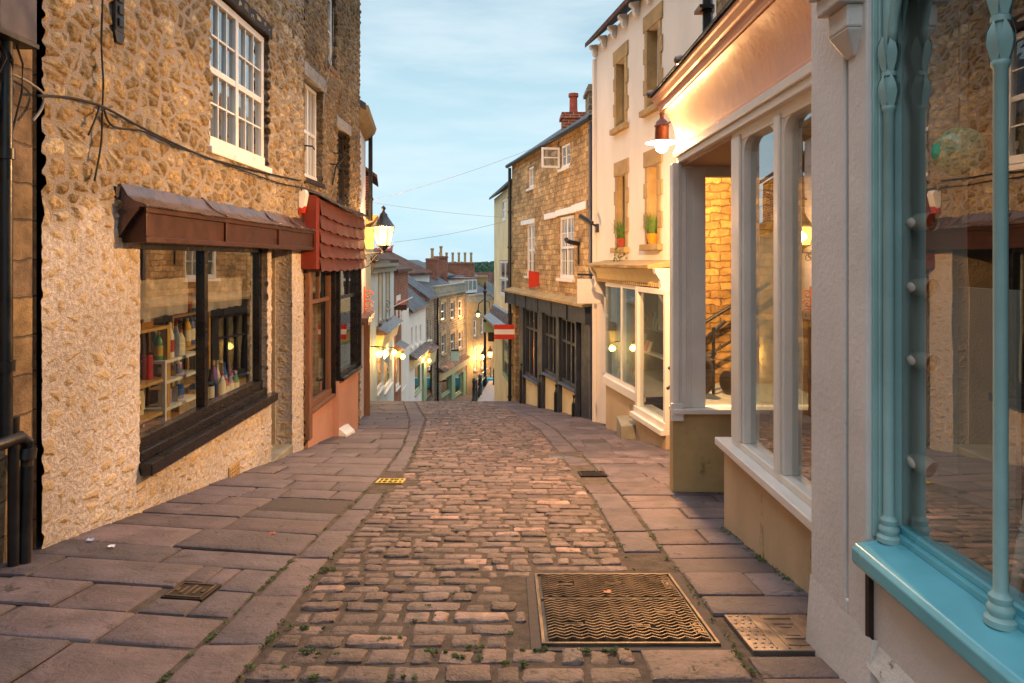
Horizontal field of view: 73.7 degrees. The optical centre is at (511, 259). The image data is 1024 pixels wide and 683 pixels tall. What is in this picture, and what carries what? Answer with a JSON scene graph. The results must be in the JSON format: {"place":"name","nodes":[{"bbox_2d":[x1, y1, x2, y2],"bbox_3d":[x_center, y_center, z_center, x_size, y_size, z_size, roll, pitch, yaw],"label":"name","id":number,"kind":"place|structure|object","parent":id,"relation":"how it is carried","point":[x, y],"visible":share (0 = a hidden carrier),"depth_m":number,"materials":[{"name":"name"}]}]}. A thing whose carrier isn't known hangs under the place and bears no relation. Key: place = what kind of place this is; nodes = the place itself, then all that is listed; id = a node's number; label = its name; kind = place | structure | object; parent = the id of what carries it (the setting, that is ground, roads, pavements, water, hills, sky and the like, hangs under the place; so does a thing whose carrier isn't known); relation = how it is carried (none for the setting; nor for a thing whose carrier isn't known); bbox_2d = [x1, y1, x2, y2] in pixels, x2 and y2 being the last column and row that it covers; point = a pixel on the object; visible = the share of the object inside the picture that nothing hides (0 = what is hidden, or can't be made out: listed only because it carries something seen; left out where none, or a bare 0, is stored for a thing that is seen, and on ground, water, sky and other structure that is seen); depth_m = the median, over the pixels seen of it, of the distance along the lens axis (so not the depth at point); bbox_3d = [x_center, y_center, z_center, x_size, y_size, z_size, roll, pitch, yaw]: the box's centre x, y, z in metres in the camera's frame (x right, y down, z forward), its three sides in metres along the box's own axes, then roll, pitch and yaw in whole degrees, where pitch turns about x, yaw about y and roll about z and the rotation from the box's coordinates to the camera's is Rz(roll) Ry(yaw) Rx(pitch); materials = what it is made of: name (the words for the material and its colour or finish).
{"place":"outdoors","nodes":[
{"label":"outdoors","id":0,"kind":"place"},
{"bbox_2d":[0,401,408,682],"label":"pavement","id":1,"kind":"structure","parent":0,"point":[33,634],"depth_m":4.07,"materials":[{"name":"stone"}]},
{"bbox_2d":[161,582,220,601],"bbox_3d":[-1.750,1.819,3.730,0.220,0.081,0.240,0,0,0],"label":"stopcock cover","id":2,"kind":"object","parent":1,"relation":"on","point":[194,591],"visible":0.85,"depth_m":3.71,"materials":[{"name":"metal"}]},
{"bbox_2d":[257,498,350,513],"bbox_3d":[-1.780,2.131,5.911,0.714,0.122,0.574,0,0,0],"label":"asphalt patch","id":3,"kind":"object","parent":1,"relation":"on","point":[309,505],"visible":0.93,"depth_m":5.85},
{"bbox_2d":[339,424,354,437],"bbox_3d":[-2.781,2.873,11.435,0.258,0.386,0.630,0,0,0],"label":"stone wedge","id":4,"kind":"object","parent":1,"relation":"on","point":[346,430],"visible":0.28,"depth_m":11.31,"materials":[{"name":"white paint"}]},
{"bbox_2d":[0,386,815,682],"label":"road","id":5,"kind":"structure","parent":0,"point":[514,589],"depth_m":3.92,"materials":[{"name":"stone"}]},
{"bbox_2d":[166,401,424,682],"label":"kerb","id":6,"kind":"structure","parent":5,"relation":"on","point":[228,652],"depth_m":3.54,"materials":[{"name":"stone"}]},
{"bbox_2d":[375,478,405,484],"bbox_3d":[-1.270,2.332,7.150,0.280,0.083,0.260,0,0,0],"label":"drain grate","id":7,"kind":"object","parent":5,"relation":"on","point":[399,481],"visible":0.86,"depth_m":7.14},
{"bbox_2d":[439,252,474,276],"bbox_3d":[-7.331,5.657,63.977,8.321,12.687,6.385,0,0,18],"label":"chimney","id":8,"kind":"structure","parent":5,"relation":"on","point":[464,269],"depth_m":62.55,"materials":[{"name":"brown brick"}]},
{"bbox_2d":[159,436,803,682],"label":"moss","id":9,"kind":"object","parent":5,"relation":"on","point":[432,650],"visible":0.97,"depth_m":3.17,"materials":[{"name":"green plant"}]},
{"bbox_2d":[474,273,493,293],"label":"slate roof house","id":10,"kind":"structure","parent":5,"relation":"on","point":[481,280],"depth_m":65.50,"materials":[{"name":"stone"}]},
{"bbox_2d":[484,401,660,552],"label":"kerb","id":11,"kind":"structure","parent":5,"relation":"on","point":[628,529],"depth_m":5.91,"materials":[{"name":"stone"}]},
{"bbox_2d":[578,471,606,476],"bbox_3d":[0.895,2.396,7.600,0.290,0.091,0.320,0,0,0],"label":"drain grate","id":12,"kind":"object","parent":5,"relation":"on","point":[592,474],"visible":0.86,"depth_m":7.58,"materials":[{"name":"black metal"}]},
{"bbox_2d":[526,573,734,651],"bbox_3d":[0.540,1.839,3.587,0.910,0.216,1.095,0,0,0],"label":"manhole cover","id":13,"kind":"object","parent":5,"relation":"on","point":[582,611],"visible":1,"depth_m":3.43,"materials":[{"name":"black metal"}]},
{"bbox_2d":[724,615,814,655],"bbox_3d":[1.265,1.765,3.210,0.410,0.100,0.420,0,0,0],"label":"service cover","id":14,"kind":"object","parent":5,"relation":"on","point":[771,635],"visible":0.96,"depth_m":3.18,"materials":[{"name":"black metal"}]},
{"bbox_2d":[478,381,493,400],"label":"path","id":15,"kind":"structure","parent":0,"point":[487,393],"depth_m":39.26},
{"bbox_2d":[483,282,486,386],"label":"lamp post","id":16,"kind":"object","parent":15,"relation":"on","point":[485,376],"visible":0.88,"depth_m":47.92,"materials":[{"name":"black metal"}]},
{"bbox_2d":[360,0,631,261],"label":"sky","id":17,"kind":"structure","parent":0,"point":[450,88],"materials":[{"name":"blue"}]},
{"bbox_2d":[491,401,846,682],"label":"pavement","id":18,"kind":"structure","parent":0,"point":[723,573],"depth_m":4.89,"materials":[{"name":"stone"}]},
{"bbox_2d":[616,415,635,439],"bbox_3d":[1.921,3.300,11.114,0.518,1.400,0.620,0,0,-10],"label":"stone step","id":19,"kind":"object","parent":18,"relation":"on","point":[626,426],"visible":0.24,"depth_m":10.80,"materials":[{"name":"stone"}]},
{"bbox_2d":[706,384,807,404],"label":"alley paving","id":20,"kind":"structure","parent":0,"point":[764,394],"depth_m":8.10,"materials":[{"name":"grey stone"}]},
{"bbox_2d":[666,320,730,393],"bbox_3d":[2.240,1.175,8.152,0.869,0.869,0.627,0,0,0],"label":"hand cart","id":21,"kind":"object","parent":20,"relation":"on","point":[725,381],"visible":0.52,"depth_m":8.18,"materials":[{"name":"black metal"}]},
{"bbox_2d":[706,282,770,354],"bbox_3d":[2.675,0.949,8.771,1.276,1.341,0.093,0,0,0],"label":"alley handrail","id":22,"kind":"object","parent":20,"relation":"on","point":[727,308],"visible":0.33,"depth_m":8.74,"materials":[{"name":"black metal"}]},
{"bbox_2d":[770,411,810,464],"bbox_3d":[1.950,1.220,4.700,0.220,0.280,0.360,0,0,0],"label":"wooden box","id":23,"kind":"object","parent":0,"point":[804,439],"visible":0.46,"depth_m":4.52,"materials":[{"name":"paint"}]},
{"bbox_2d":[808,326,810,416],"bbox_3d":[2.300,0.910,4.550,0.500,0.900,0.360,0,0,0],"label":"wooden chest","id":24,"kind":"object","parent":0,"point":[809,367],"visible":0.11,"depth_m":4.70,"materials":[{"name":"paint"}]},
{"bbox_2d":[1009,456,1023,597],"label":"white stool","id":25,"kind":"object","parent":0,"point":[1017,576],"visible":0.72,"depth_m":2.10,"materials":[{"name":"white"}]},
{"bbox_3d":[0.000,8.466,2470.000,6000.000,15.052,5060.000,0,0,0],"label":"ground","id":26,"kind":"structure","parent":0,"visible":0},
{"bbox_2d":[0,40,36,566],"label":"ashlar house","id":27,"kind":"structure","parent":26,"relation":"on","point":[18,453],"depth_m":3.94,"materials":[{"name":"stone"}]},
{"bbox_2d":[0,0,38,131],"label":"meter box","id":28,"kind":"object","parent":27,"relation":"attached to","point":[18,23],"visible":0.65,"depth_m":3.86,"materials":[{"name":"metal"}]},
{"bbox_2d":[13,73,44,121],"bbox_3d":[-2.859,-0.947,4.021,0.026,0.241,0.346,0,0,-5],"label":"wall cable","id":29,"kind":"object","parent":27,"relation":"attached to","point":[35,117],"depth_m":4.11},
{"bbox_2d":[32,0,305,548],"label":"rubble house","id":30,"kind":"structure","parent":26,"relation":"on","point":[221,80],"depth_m":5.67,"materials":[{"name":"stone"}]},
{"bbox_2d":[94,0,103,180],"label":"wall cable","id":31,"kind":"object","parent":30,"relation":"attached to","point":[101,43],"depth_m":4.77,"materials":[{"name":"rubber"}]},
{"bbox_2d":[111,0,124,44],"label":"iron wall plate","id":32,"kind":"object","parent":30,"relation":"attached to","point":[117,30],"visible":1,"depth_m":4.99,"materials":[{"name":"metal"}]},
{"bbox_2d":[139,325,170,424],"bbox_3d":[-3.390,1.075,5.940,0.364,0.930,0.966,0,0,0],"label":"shelving unit","id":33,"kind":"object","parent":30,"relation":"on","point":[166,339],"visible":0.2,"depth_m":6.36,"materials":[{"name":"brown wood"}]},
{"bbox_2d":[142,355,152,379],"bbox_3d":[-3.330,0.982,6.240,0.090,0.220,0.090,0,0,0],"label":"tin","id":34,"kind":"object","parent":33,"relation":"on","point":[147,367],"visible":1,"depth_m":6.21,"materials":[{"name":"paint"}]},
{"bbox_2d":[140,277,187,319],"bbox_3d":[-3.110,0.337,6.025,0.007,0.345,1.050,0,0,0],"label":"window banner","id":35,"kind":"object","parent":30,"relation":"attached to","point":[155,304],"depth_m":6.07,"materials":[{"name":"beige"}]},
{"bbox_2d":[139,351,195,426],"bbox_3d":[-3.310,1.235,6.630,0.244,0.610,0.706,0,0,0],"label":"shelving unit","id":36,"kind":"object","parent":30,"relation":"on","point":[164,408],"visible":0.36,"depth_m":6.39,"materials":[{"name":"wood"}]},
{"bbox_2d":[154,331,162,360],"bbox_3d":[-3.290,0.797,6.360,0.082,0.270,0.082,0,0,0],"label":"plastic bottle","id":37,"kind":"object","parent":36,"relation":"on","point":[158,348],"visible":0.98,"depth_m":6.33,"materials":[{"name":"paint"}]},
{"bbox_2d":[173,318,181,355],"bbox_3d":[-3.281,0.752,6.680,0.100,0.360,0.082,0,0,0],"label":"spray bottle","id":38,"kind":"object","parent":36,"relation":"on","point":[177,342],"visible":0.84,"depth_m":6.66,"materials":[{"name":"paint"}]},
{"bbox_2d":[35,94,300,180],"bbox_3d":[-2.865,-1.017,6.686,0.020,0.130,5.139,0,0,0],"label":"wall cable","id":39,"kind":"object","parent":30,"relation":"attached to","point":[109,110],"depth_m":5.26,"materials":[{"name":"rubber"}]},
{"bbox_2d":[145,310,210,409],"bbox_3d":[-3.610,1.056,7.420,0.284,0.968,0.886,0,0,0],"label":"shelving unit","id":40,"kind":"object","parent":30,"relation":"on","point":[188,381],"visible":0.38,"depth_m":7.30,"materials":[{"name":"brown wood"}]},
{"bbox_2d":[183,316,190,345],"bbox_3d":[-3.570,0.772,7.500,0.082,0.340,0.082,0,0,0],"label":"plastic bottle","id":41,"kind":"object","parent":40,"relation":"on","point":[187,330],"visible":0.75,"depth_m":7.47,"materials":[{"name":"paint"}]},
{"bbox_2d":[103,109,300,187],"bbox_3d":[-2.865,-1.001,7.020,0.016,0.126,4.470,0,0,0],"label":"wall cable","id":42,"kind":"object","parent":30,"relation":"attached to","point":[116,127],"depth_m":5.67,"materials":[{"name":"rubber"}]},
{"bbox_2d":[139,244,277,475],"bbox_3d":[-2.950,0.768,6.795,0.260,1.855,2.890,0,0,0],"label":"shop window","id":43,"kind":"structure","parent":30,"relation":"in","point":[165,443],"depth_m":6.62,"materials":[{"name":"brown paint"}]},
{"bbox_2d":[208,369,214,400],"bbox_3d":[-3.250,1.360,7.360,0.078,0.360,0.078,0,0,0],"label":"wine bottle","id":44,"kind":"object","parent":30,"relation":"on","point":[211,389],"visible":0.78,"depth_m":7.34,"materials":[{"name":"glass"}]},
{"bbox_2d":[113,184,315,249],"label":"shop fascia","id":45,"kind":"structure","parent":30,"relation":"attached to","point":[149,216],"depth_m":6.07,"materials":[{"name":"wood"}]},
{"bbox_2d":[218,372,225,396],"bbox_3d":[-3.210,1.390,7.560,0.078,0.300,0.078,0,0,0],"label":"plastic bottle","id":46,"kind":"object","parent":30,"relation":"on","point":[222,386],"visible":0.79,"depth_m":7.53,"materials":[{"name":"paint"}]},
{"bbox_2d":[208,277,241,310],"bbox_3d":[-3.110,0.362,7.300,0.008,0.336,1.120,0,0,0],"label":"window banner","id":47,"kind":"object","parent":30,"relation":"attached to","point":[223,296],"depth_m":7.36,"materials":[{"name":"beige"}]},
{"bbox_2d":[209,0,271,172],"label":"window","id":48,"kind":"structure","parent":30,"relation":"in","point":[236,123],"depth_m":7.34,"materials":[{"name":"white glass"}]},
{"bbox_2d":[299,190,308,214],"bbox_3d":[-2.856,-0.790,9.360,0.109,0.338,0.120,0,0,0],"label":"alarm box","id":49,"kind":"object","parent":30,"relation":"attached to","point":[303,197],"visible":0.99,"depth_m":9.30,"materials":[{"name":"white plastic"}]},
{"bbox_2d":[302,0,361,448],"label":"tile hung house","id":50,"kind":"structure","parent":26,"relation":"on","point":[332,151],"depth_m":11.19,"materials":[{"name":"stone"}]},
{"bbox_2d":[304,83,316,180],"bbox_3d":[-3.040,-1.875,10.070,0.080,1.390,0.880,0,0,0],"label":"window","id":51,"kind":"structure","parent":50,"relation":"in","point":[310,95],"depth_m":10.27,"materials":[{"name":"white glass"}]},
{"bbox_2d":[327,0,331,64],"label":"window","id":52,"kind":"structure","parent":50,"relation":"in","point":[329,1],"depth_m":11.23,"materials":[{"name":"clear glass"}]},
{"bbox_2d":[304,268,361,447],"bbox_3d":[-3.545,1.850,11.100,1.610,3.900,3.000,0,0,0],"label":"timber shopfront","id":53,"kind":"object","parent":50,"relation":"attached to","point":[333,333],"visible":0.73,"depth_m":11.06,"materials":[{"name":"paint"}]},
{"bbox_2d":[313,268,335,413],"bbox_3d":[-2.935,1.170,10.430,0.150,2.100,1.300,0,0,0],"label":"window","id":54,"kind":"structure","parent":53,"relation":"in","point":[322,390],"depth_m":10.64,"materials":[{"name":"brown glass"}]},
{"bbox_2d":[337,269,361,380],"bbox_3d":[-2.815,1.050,11.820,0.150,1.860,1.360,0,0,0],"label":"window","id":55,"kind":"structure","parent":53,"relation":"in","point":[347,281],"depth_m":11.76,"materials":[{"name":"glass"}]},
{"bbox_2d":[301,186,368,271],"bbox_3d":[-2.790,-0.424,11.004,0.320,1.213,3.168,0,0,0],"label":"tile hung bay","id":56,"kind":"object","parent":50,"relation":"attached to","point":[340,239],"visible":1,"depth_m":10.29,"materials":[{"name":"tile"}]},
{"bbox_2d":[337,132,343,201],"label":"window","id":57,"kind":"structure","parent":50,"relation":"in","point":[340,140],"depth_m":12.04,"materials":[{"name":"clear glass"}]},
{"bbox_2d":[360,100,378,418],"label":"pale stone house","id":58,"kind":"structure","parent":26,"relation":"on","point":[368,128],"depth_m":15.36,"materials":[{"name":"stone"}]},
{"bbox_2d":[365,206,394,267],"bbox_3d":[-2.818,-0.455,14.418,0.749,1.370,0.477,0,0,30],"label":"wall lantern","id":59,"kind":"object","parent":58,"relation":"attached to","point":[383,220],"depth_m":14.29,"materials":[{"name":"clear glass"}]},
{"bbox_2d":[366,167,377,400],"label":"gabled shop house","id":60,"kind":"structure","parent":26,"relation":"on","point":[368,268],"depth_m":19.46,"materials":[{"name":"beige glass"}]},
{"bbox_2d":[371,249,402,400],"bbox_3d":[-7.605,3.860,25.389,6.420,10.280,6.972,0,0,-3],"label":"white window house","id":61,"kind":"structure","parent":26,"relation":"on","point":[385,323],"depth_m":25.17,"materials":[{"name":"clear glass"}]},
{"bbox_2d":[377,349,384,395],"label":"shop window","id":62,"kind":"structure","parent":61,"relation":"in","point":[380,355],"depth_m":24.97,"materials":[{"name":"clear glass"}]},
{"bbox_2d":[378,272,384,323],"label":"window","id":63,"kind":"structure","parent":61,"relation":"in","point":[382,320],"depth_m":25.03,"materials":[{"name":"clear glass"}]},
{"bbox_2d":[384,346,392,394],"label":"shop window","id":64,"kind":"structure","parent":61,"relation":"in","point":[387,354],"depth_m":27.32,"materials":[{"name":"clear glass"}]},
{"bbox_2d":[386,271,391,320],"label":"window","id":65,"kind":"structure","parent":61,"relation":"in","point":[389,318],"depth_m":27.34,"materials":[{"name":"clear glass"}]},
{"bbox_2d":[394,264,411,400],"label":"pink shop house","id":66,"kind":"structure","parent":26,"relation":"on","point":[401,370],"depth_m":31.50,"materials":[{"name":"paint"}]},
{"bbox_2d":[374,245,438,281],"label":"brown roof house","id":67,"kind":"structure","parent":26,"relation":"on","point":[419,273],"depth_m":47.41,"materials":[{"name":"tile"}]},
{"bbox_2d":[408,287,431,400],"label":"white gabled house","id":68,"kind":"structure","parent":26,"relation":"on","point":[419,346],"depth_m":37.11,"materials":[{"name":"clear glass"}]},
{"bbox_2d":[415,363,421,396],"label":"shop window","id":69,"kind":"structure","parent":68,"relation":"in","point":[417,369],"depth_m":37.41,"materials":[{"name":"green paint"}]},
{"bbox_2d":[408,275,438,400],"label":"narrow stone house","id":70,"kind":"structure","parent":26,"relation":"on","point":[425,294],"depth_m":41.56,"materials":[{"name":"paint"}]},
{"bbox_2d":[426,364,432,400],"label":"shop window","id":71,"kind":"structure","parent":70,"relation":"in","point":[429,369],"depth_m":41.55,"materials":[{"name":"green wood"}]},
{"bbox_2d":[409,246,454,281],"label":"brick chimney house","id":72,"kind":"structure","parent":26,"relation":"on","point":[444,274],"depth_m":53.60,"materials":[{"name":"brick"}]},
{"bbox_2d":[418,277,469,400],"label":"building","id":73,"kind":"structure","parent":26,"relation":"on","point":[450,330],"depth_m":46.60,"materials":[{"name":"beige stone"}]},
{"bbox_2d":[441,377,450,397],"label":"shop window","id":74,"kind":"structure","parent":73,"relation":"in","point":[445,389],"depth_m":45.54,"materials":[{"name":"green paint"}]},
{"bbox_2d":[447,275,493,393],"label":"building","id":75,"kind":"structure","parent":26,"relation":"on","point":[474,328],"depth_m":53.00,"materials":[{"name":"beige stone"}]},
{"bbox_2d":[483,179,511,400],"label":"cream house","id":76,"kind":"structure","parent":26,"relation":"on","point":[497,313],"depth_m":25.02,"materials":[{"name":"beige paint"}]},
{"bbox_2d":[500,261,507,296],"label":"window","id":77,"kind":"structure","parent":76,"relation":"in","point":[503,264],"depth_m":24.79,"materials":[{"name":"white glass"}]},
{"bbox_2d":[502,339,507,381],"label":"shop window","id":78,"kind":"structure","parent":76,"relation":"in","point":[505,342],"depth_m":24.21,"materials":[{"name":"green paint"}]},
{"bbox_2d":[503,84,591,419],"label":"brown stone house","id":79,"kind":"structure","parent":26,"relation":"on","point":[551,364],"depth_m":17.15,"materials":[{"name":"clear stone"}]},
{"bbox_2d":[494,324,513,338],"bbox_3d":[-0.223,2.237,21.215,0.663,0.460,0.030,0,0,0],"label":"striped sign","id":80,"kind":"object","parent":79,"relation":"attached to","point":[503,331],"visible":1,"depth_m":21.20,"materials":[{"name":"metal"}]},
{"bbox_2d":[522,308,536,385],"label":"shop window","id":81,"kind":"structure","parent":79,"relation":"in","point":[530,374],"depth_m":19.19,"materials":[{"name":"black wood"}]},
{"bbox_2d":[527,223,534,275],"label":"window","id":82,"kind":"structure","parent":79,"relation":"in","point":[531,227],"depth_m":19.33,"materials":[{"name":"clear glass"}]},
{"bbox_2d":[529,271,538,287],"bbox_3d":[0.585,0.519,18.374,0.280,0.459,0.040,0,0,-13],"label":"wall sign","id":83,"kind":"object","parent":79,"relation":"attached to","point":[533,278],"visible":1,"depth_m":18.35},
{"bbox_2d":[541,313,555,381],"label":"shop window","id":84,"kind":"structure","parent":79,"relation":"in","point":[550,321],"depth_m":17.35,"materials":[{"name":"black wood"}]},
{"bbox_2d":[561,143,569,167],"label":"window","id":85,"kind":"structure","parent":79,"relation":"in","point":[565,149],"depth_m":16.38,"materials":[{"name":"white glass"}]},
{"bbox_2d":[558,318,574,392],"bbox_3d":[1.354,2.161,15.786,0.230,1.602,1.213,0,0,-13],"label":"shop window","id":86,"kind":"structure","parent":79,"relation":"in","point":[567,381],"depth_m":15.96,"materials":[{"name":"black wood"}]},
{"bbox_2d":[560,215,573,278],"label":"window","id":87,"kind":"structure","parent":79,"relation":"in","point":[567,222],"depth_m":16.34,"materials":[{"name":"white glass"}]},
{"bbox_2d":[585,0,715,423],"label":"white house","id":88,"kind":"structure","parent":26,"relation":"on","point":[639,47],"depth_m":11.91,"materials":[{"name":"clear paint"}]},
{"bbox_2d":[577,273,601,303],"bbox_3d":[1.578,0.562,13.405,0.591,0.592,0.049,0,0,0],"label":"hanging sign","id":89,"kind":"object","parent":88,"relation":"attached to","point":[587,293],"visible":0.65,"depth_m":13.40,"materials":[{"name":"beige metal"}]},
{"bbox_2d":[609,122,628,135],"bbox_3d":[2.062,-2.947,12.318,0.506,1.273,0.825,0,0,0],"label":"window sill","id":90,"kind":"structure","parent":88,"relation":"in","point":[624,125],"depth_m":12.19,"materials":[{"name":"beige stone"}]},
{"bbox_2d":[602,282,662,430],"bbox_3d":[2.500,2.155,11.987,1.470,3.490,2.154,0,0,-10],"label":"bay window","id":91,"kind":"structure","parent":88,"relation":"attached to","point":[620,396],"depth_m":12.03,"materials":[{"name":"white paint"}]},
{"bbox_2d":[609,219,626,287],"bbox_3d":[1.970,-0.104,12.236,0.539,1.296,0.473,0,0,0],"label":"plant pot","id":92,"kind":"object","parent":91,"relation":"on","point":[620,232],"visible":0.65,"depth_m":12.14,"materials":[{"name":"ceramic"}]},
{"bbox_2d":[638,211,657,243],"bbox_3d":[2.236,-0.518,10.799,0.499,0.530,0.493,0,0,0],"label":"plant pot","id":93,"kind":"object","parent":88,"relation":"on","point":[651,235],"visible":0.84,"depth_m":10.73,"materials":[{"name":"green plant"}]},
{"bbox_2d":[639,31,657,117],"bbox_3d":[2.292,-3.012,10.824,0.290,1.370,0.813,0,0,-10],"label":"window","id":94,"kind":"structure","parent":88,"relation":"in","point":[652,108],"depth_m":10.94,"materials":[{"name":"beige stone"}]},
{"bbox_2d":[630,286,669,448],"bbox_3d":[2.303,2.160,10.284,0.660,3.480,1.270,0,0,-10],"label":"flat shop window","id":95,"kind":"structure","parent":88,"relation":"attached to","point":[652,424],"depth_m":10.30,"materials":[{"name":"white paint"}]},
{"bbox_2d":[639,243,662,250],"bbox_3d":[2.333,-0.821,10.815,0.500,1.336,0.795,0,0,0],"label":"window sill","id":96,"kind":"structure","parent":88,"relation":"in","point":[659,246],"depth_m":10.65,"materials":[{"name":"beige stone"}]},
{"bbox_2d":[646,0,810,594],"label":"salmon shop","id":97,"kind":"structure","parent":26,"relation":"on","point":[729,95],"depth_m":4.86,"materials":[{"name":"white paint"}]},
{"bbox_2d":[646,112,675,144],"bbox_3d":[1.580,-1.409,7.008,0.334,0.559,0.721,0,0,0],"label":"pendant lamp","id":98,"kind":"object","parent":97,"relation":"attached to","point":[662,126],"visible":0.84,"depth_m":7.16,"materials":[{"name":"orange metal"}]},
{"bbox_2d":[731,91,810,506],"bbox_3d":[1.692,0.161,4.095,0.135,2.402,2.010,0,0,0],"label":"window frame","id":99,"kind":"structure","parent":97,"relation":"in","point":[784,121],"depth_m":4.21,"materials":[{"name":"white paint"}]},
{"bbox_2d":[675,148,810,392],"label":"stone alley wall","id":100,"kind":"structure","parent":26,"relation":"on","point":[718,244],"depth_m":8.94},
{"bbox_2d":[806,0,1023,682],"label":"turquoise shop","id":101,"kind":"structure","parent":26,"relation":"on","point":[910,574],"depth_m":2.58,"materials":[{"name":"paint"}]},
{"bbox_2d":[904,453,939,479],"bbox_3d":[1.489,0.752,2.514,0.070,0.080,0.149,0,0,-19],"label":"spot lamp","id":102,"kind":"object","parent":101,"relation":"attached to","point":[924,466],"visible":1,"depth_m":2.46,"materials":[{"name":"metal"}]},
{"bbox_2d":[904,278,939,297],"bbox_3d":[1.488,0.101,2.517,0.070,0.072,0.143,0,0,-19],"label":"spot lamp","id":103,"kind":"object","parent":101,"relation":"attached to","point":[926,287],"visible":1,"depth_m":2.46,"materials":[{"name":"metal"}]},
{"bbox_2d":[904,352,939,372],"bbox_3d":[1.488,0.370,2.517,0.070,0.072,0.143,0,0,-19],"label":"spot lamp","id":104,"kind":"object","parent":101,"relation":"attached to","point":[926,362],"visible":1,"depth_m":2.46,"materials":[{"name":"metal"}]},
{"bbox_2d":[904,212,939,231],"bbox_3d":[1.488,-0.136,2.517,0.070,0.072,0.143,0,0,-19],"label":"spot lamp","id":105,"kind":"object","parent":101,"relation":"attached to","point":[926,222],"visible":1,"depth_m":2.46,"materials":[{"name":"metal"}]},
{"bbox_2d":[930,0,988,175],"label":"green globe","id":106,"kind":"object","parent":101,"relation":"hanging from","point":[959,150],"visible":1,"depth_m":2.31,"materials":[{"name":"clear glass"}]},
{"bbox_3d":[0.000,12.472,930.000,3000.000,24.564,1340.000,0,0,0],"label":"hills","id":107,"kind":"structure","parent":0,"visible":0},
{"bbox_2d":[425,261,493,271],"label":"woods","id":108,"kind":"object","parent":107,"relation":"on","point":[487,265],"visible":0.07,"depth_m":609.47,"materials":[{"name":"green plant"}]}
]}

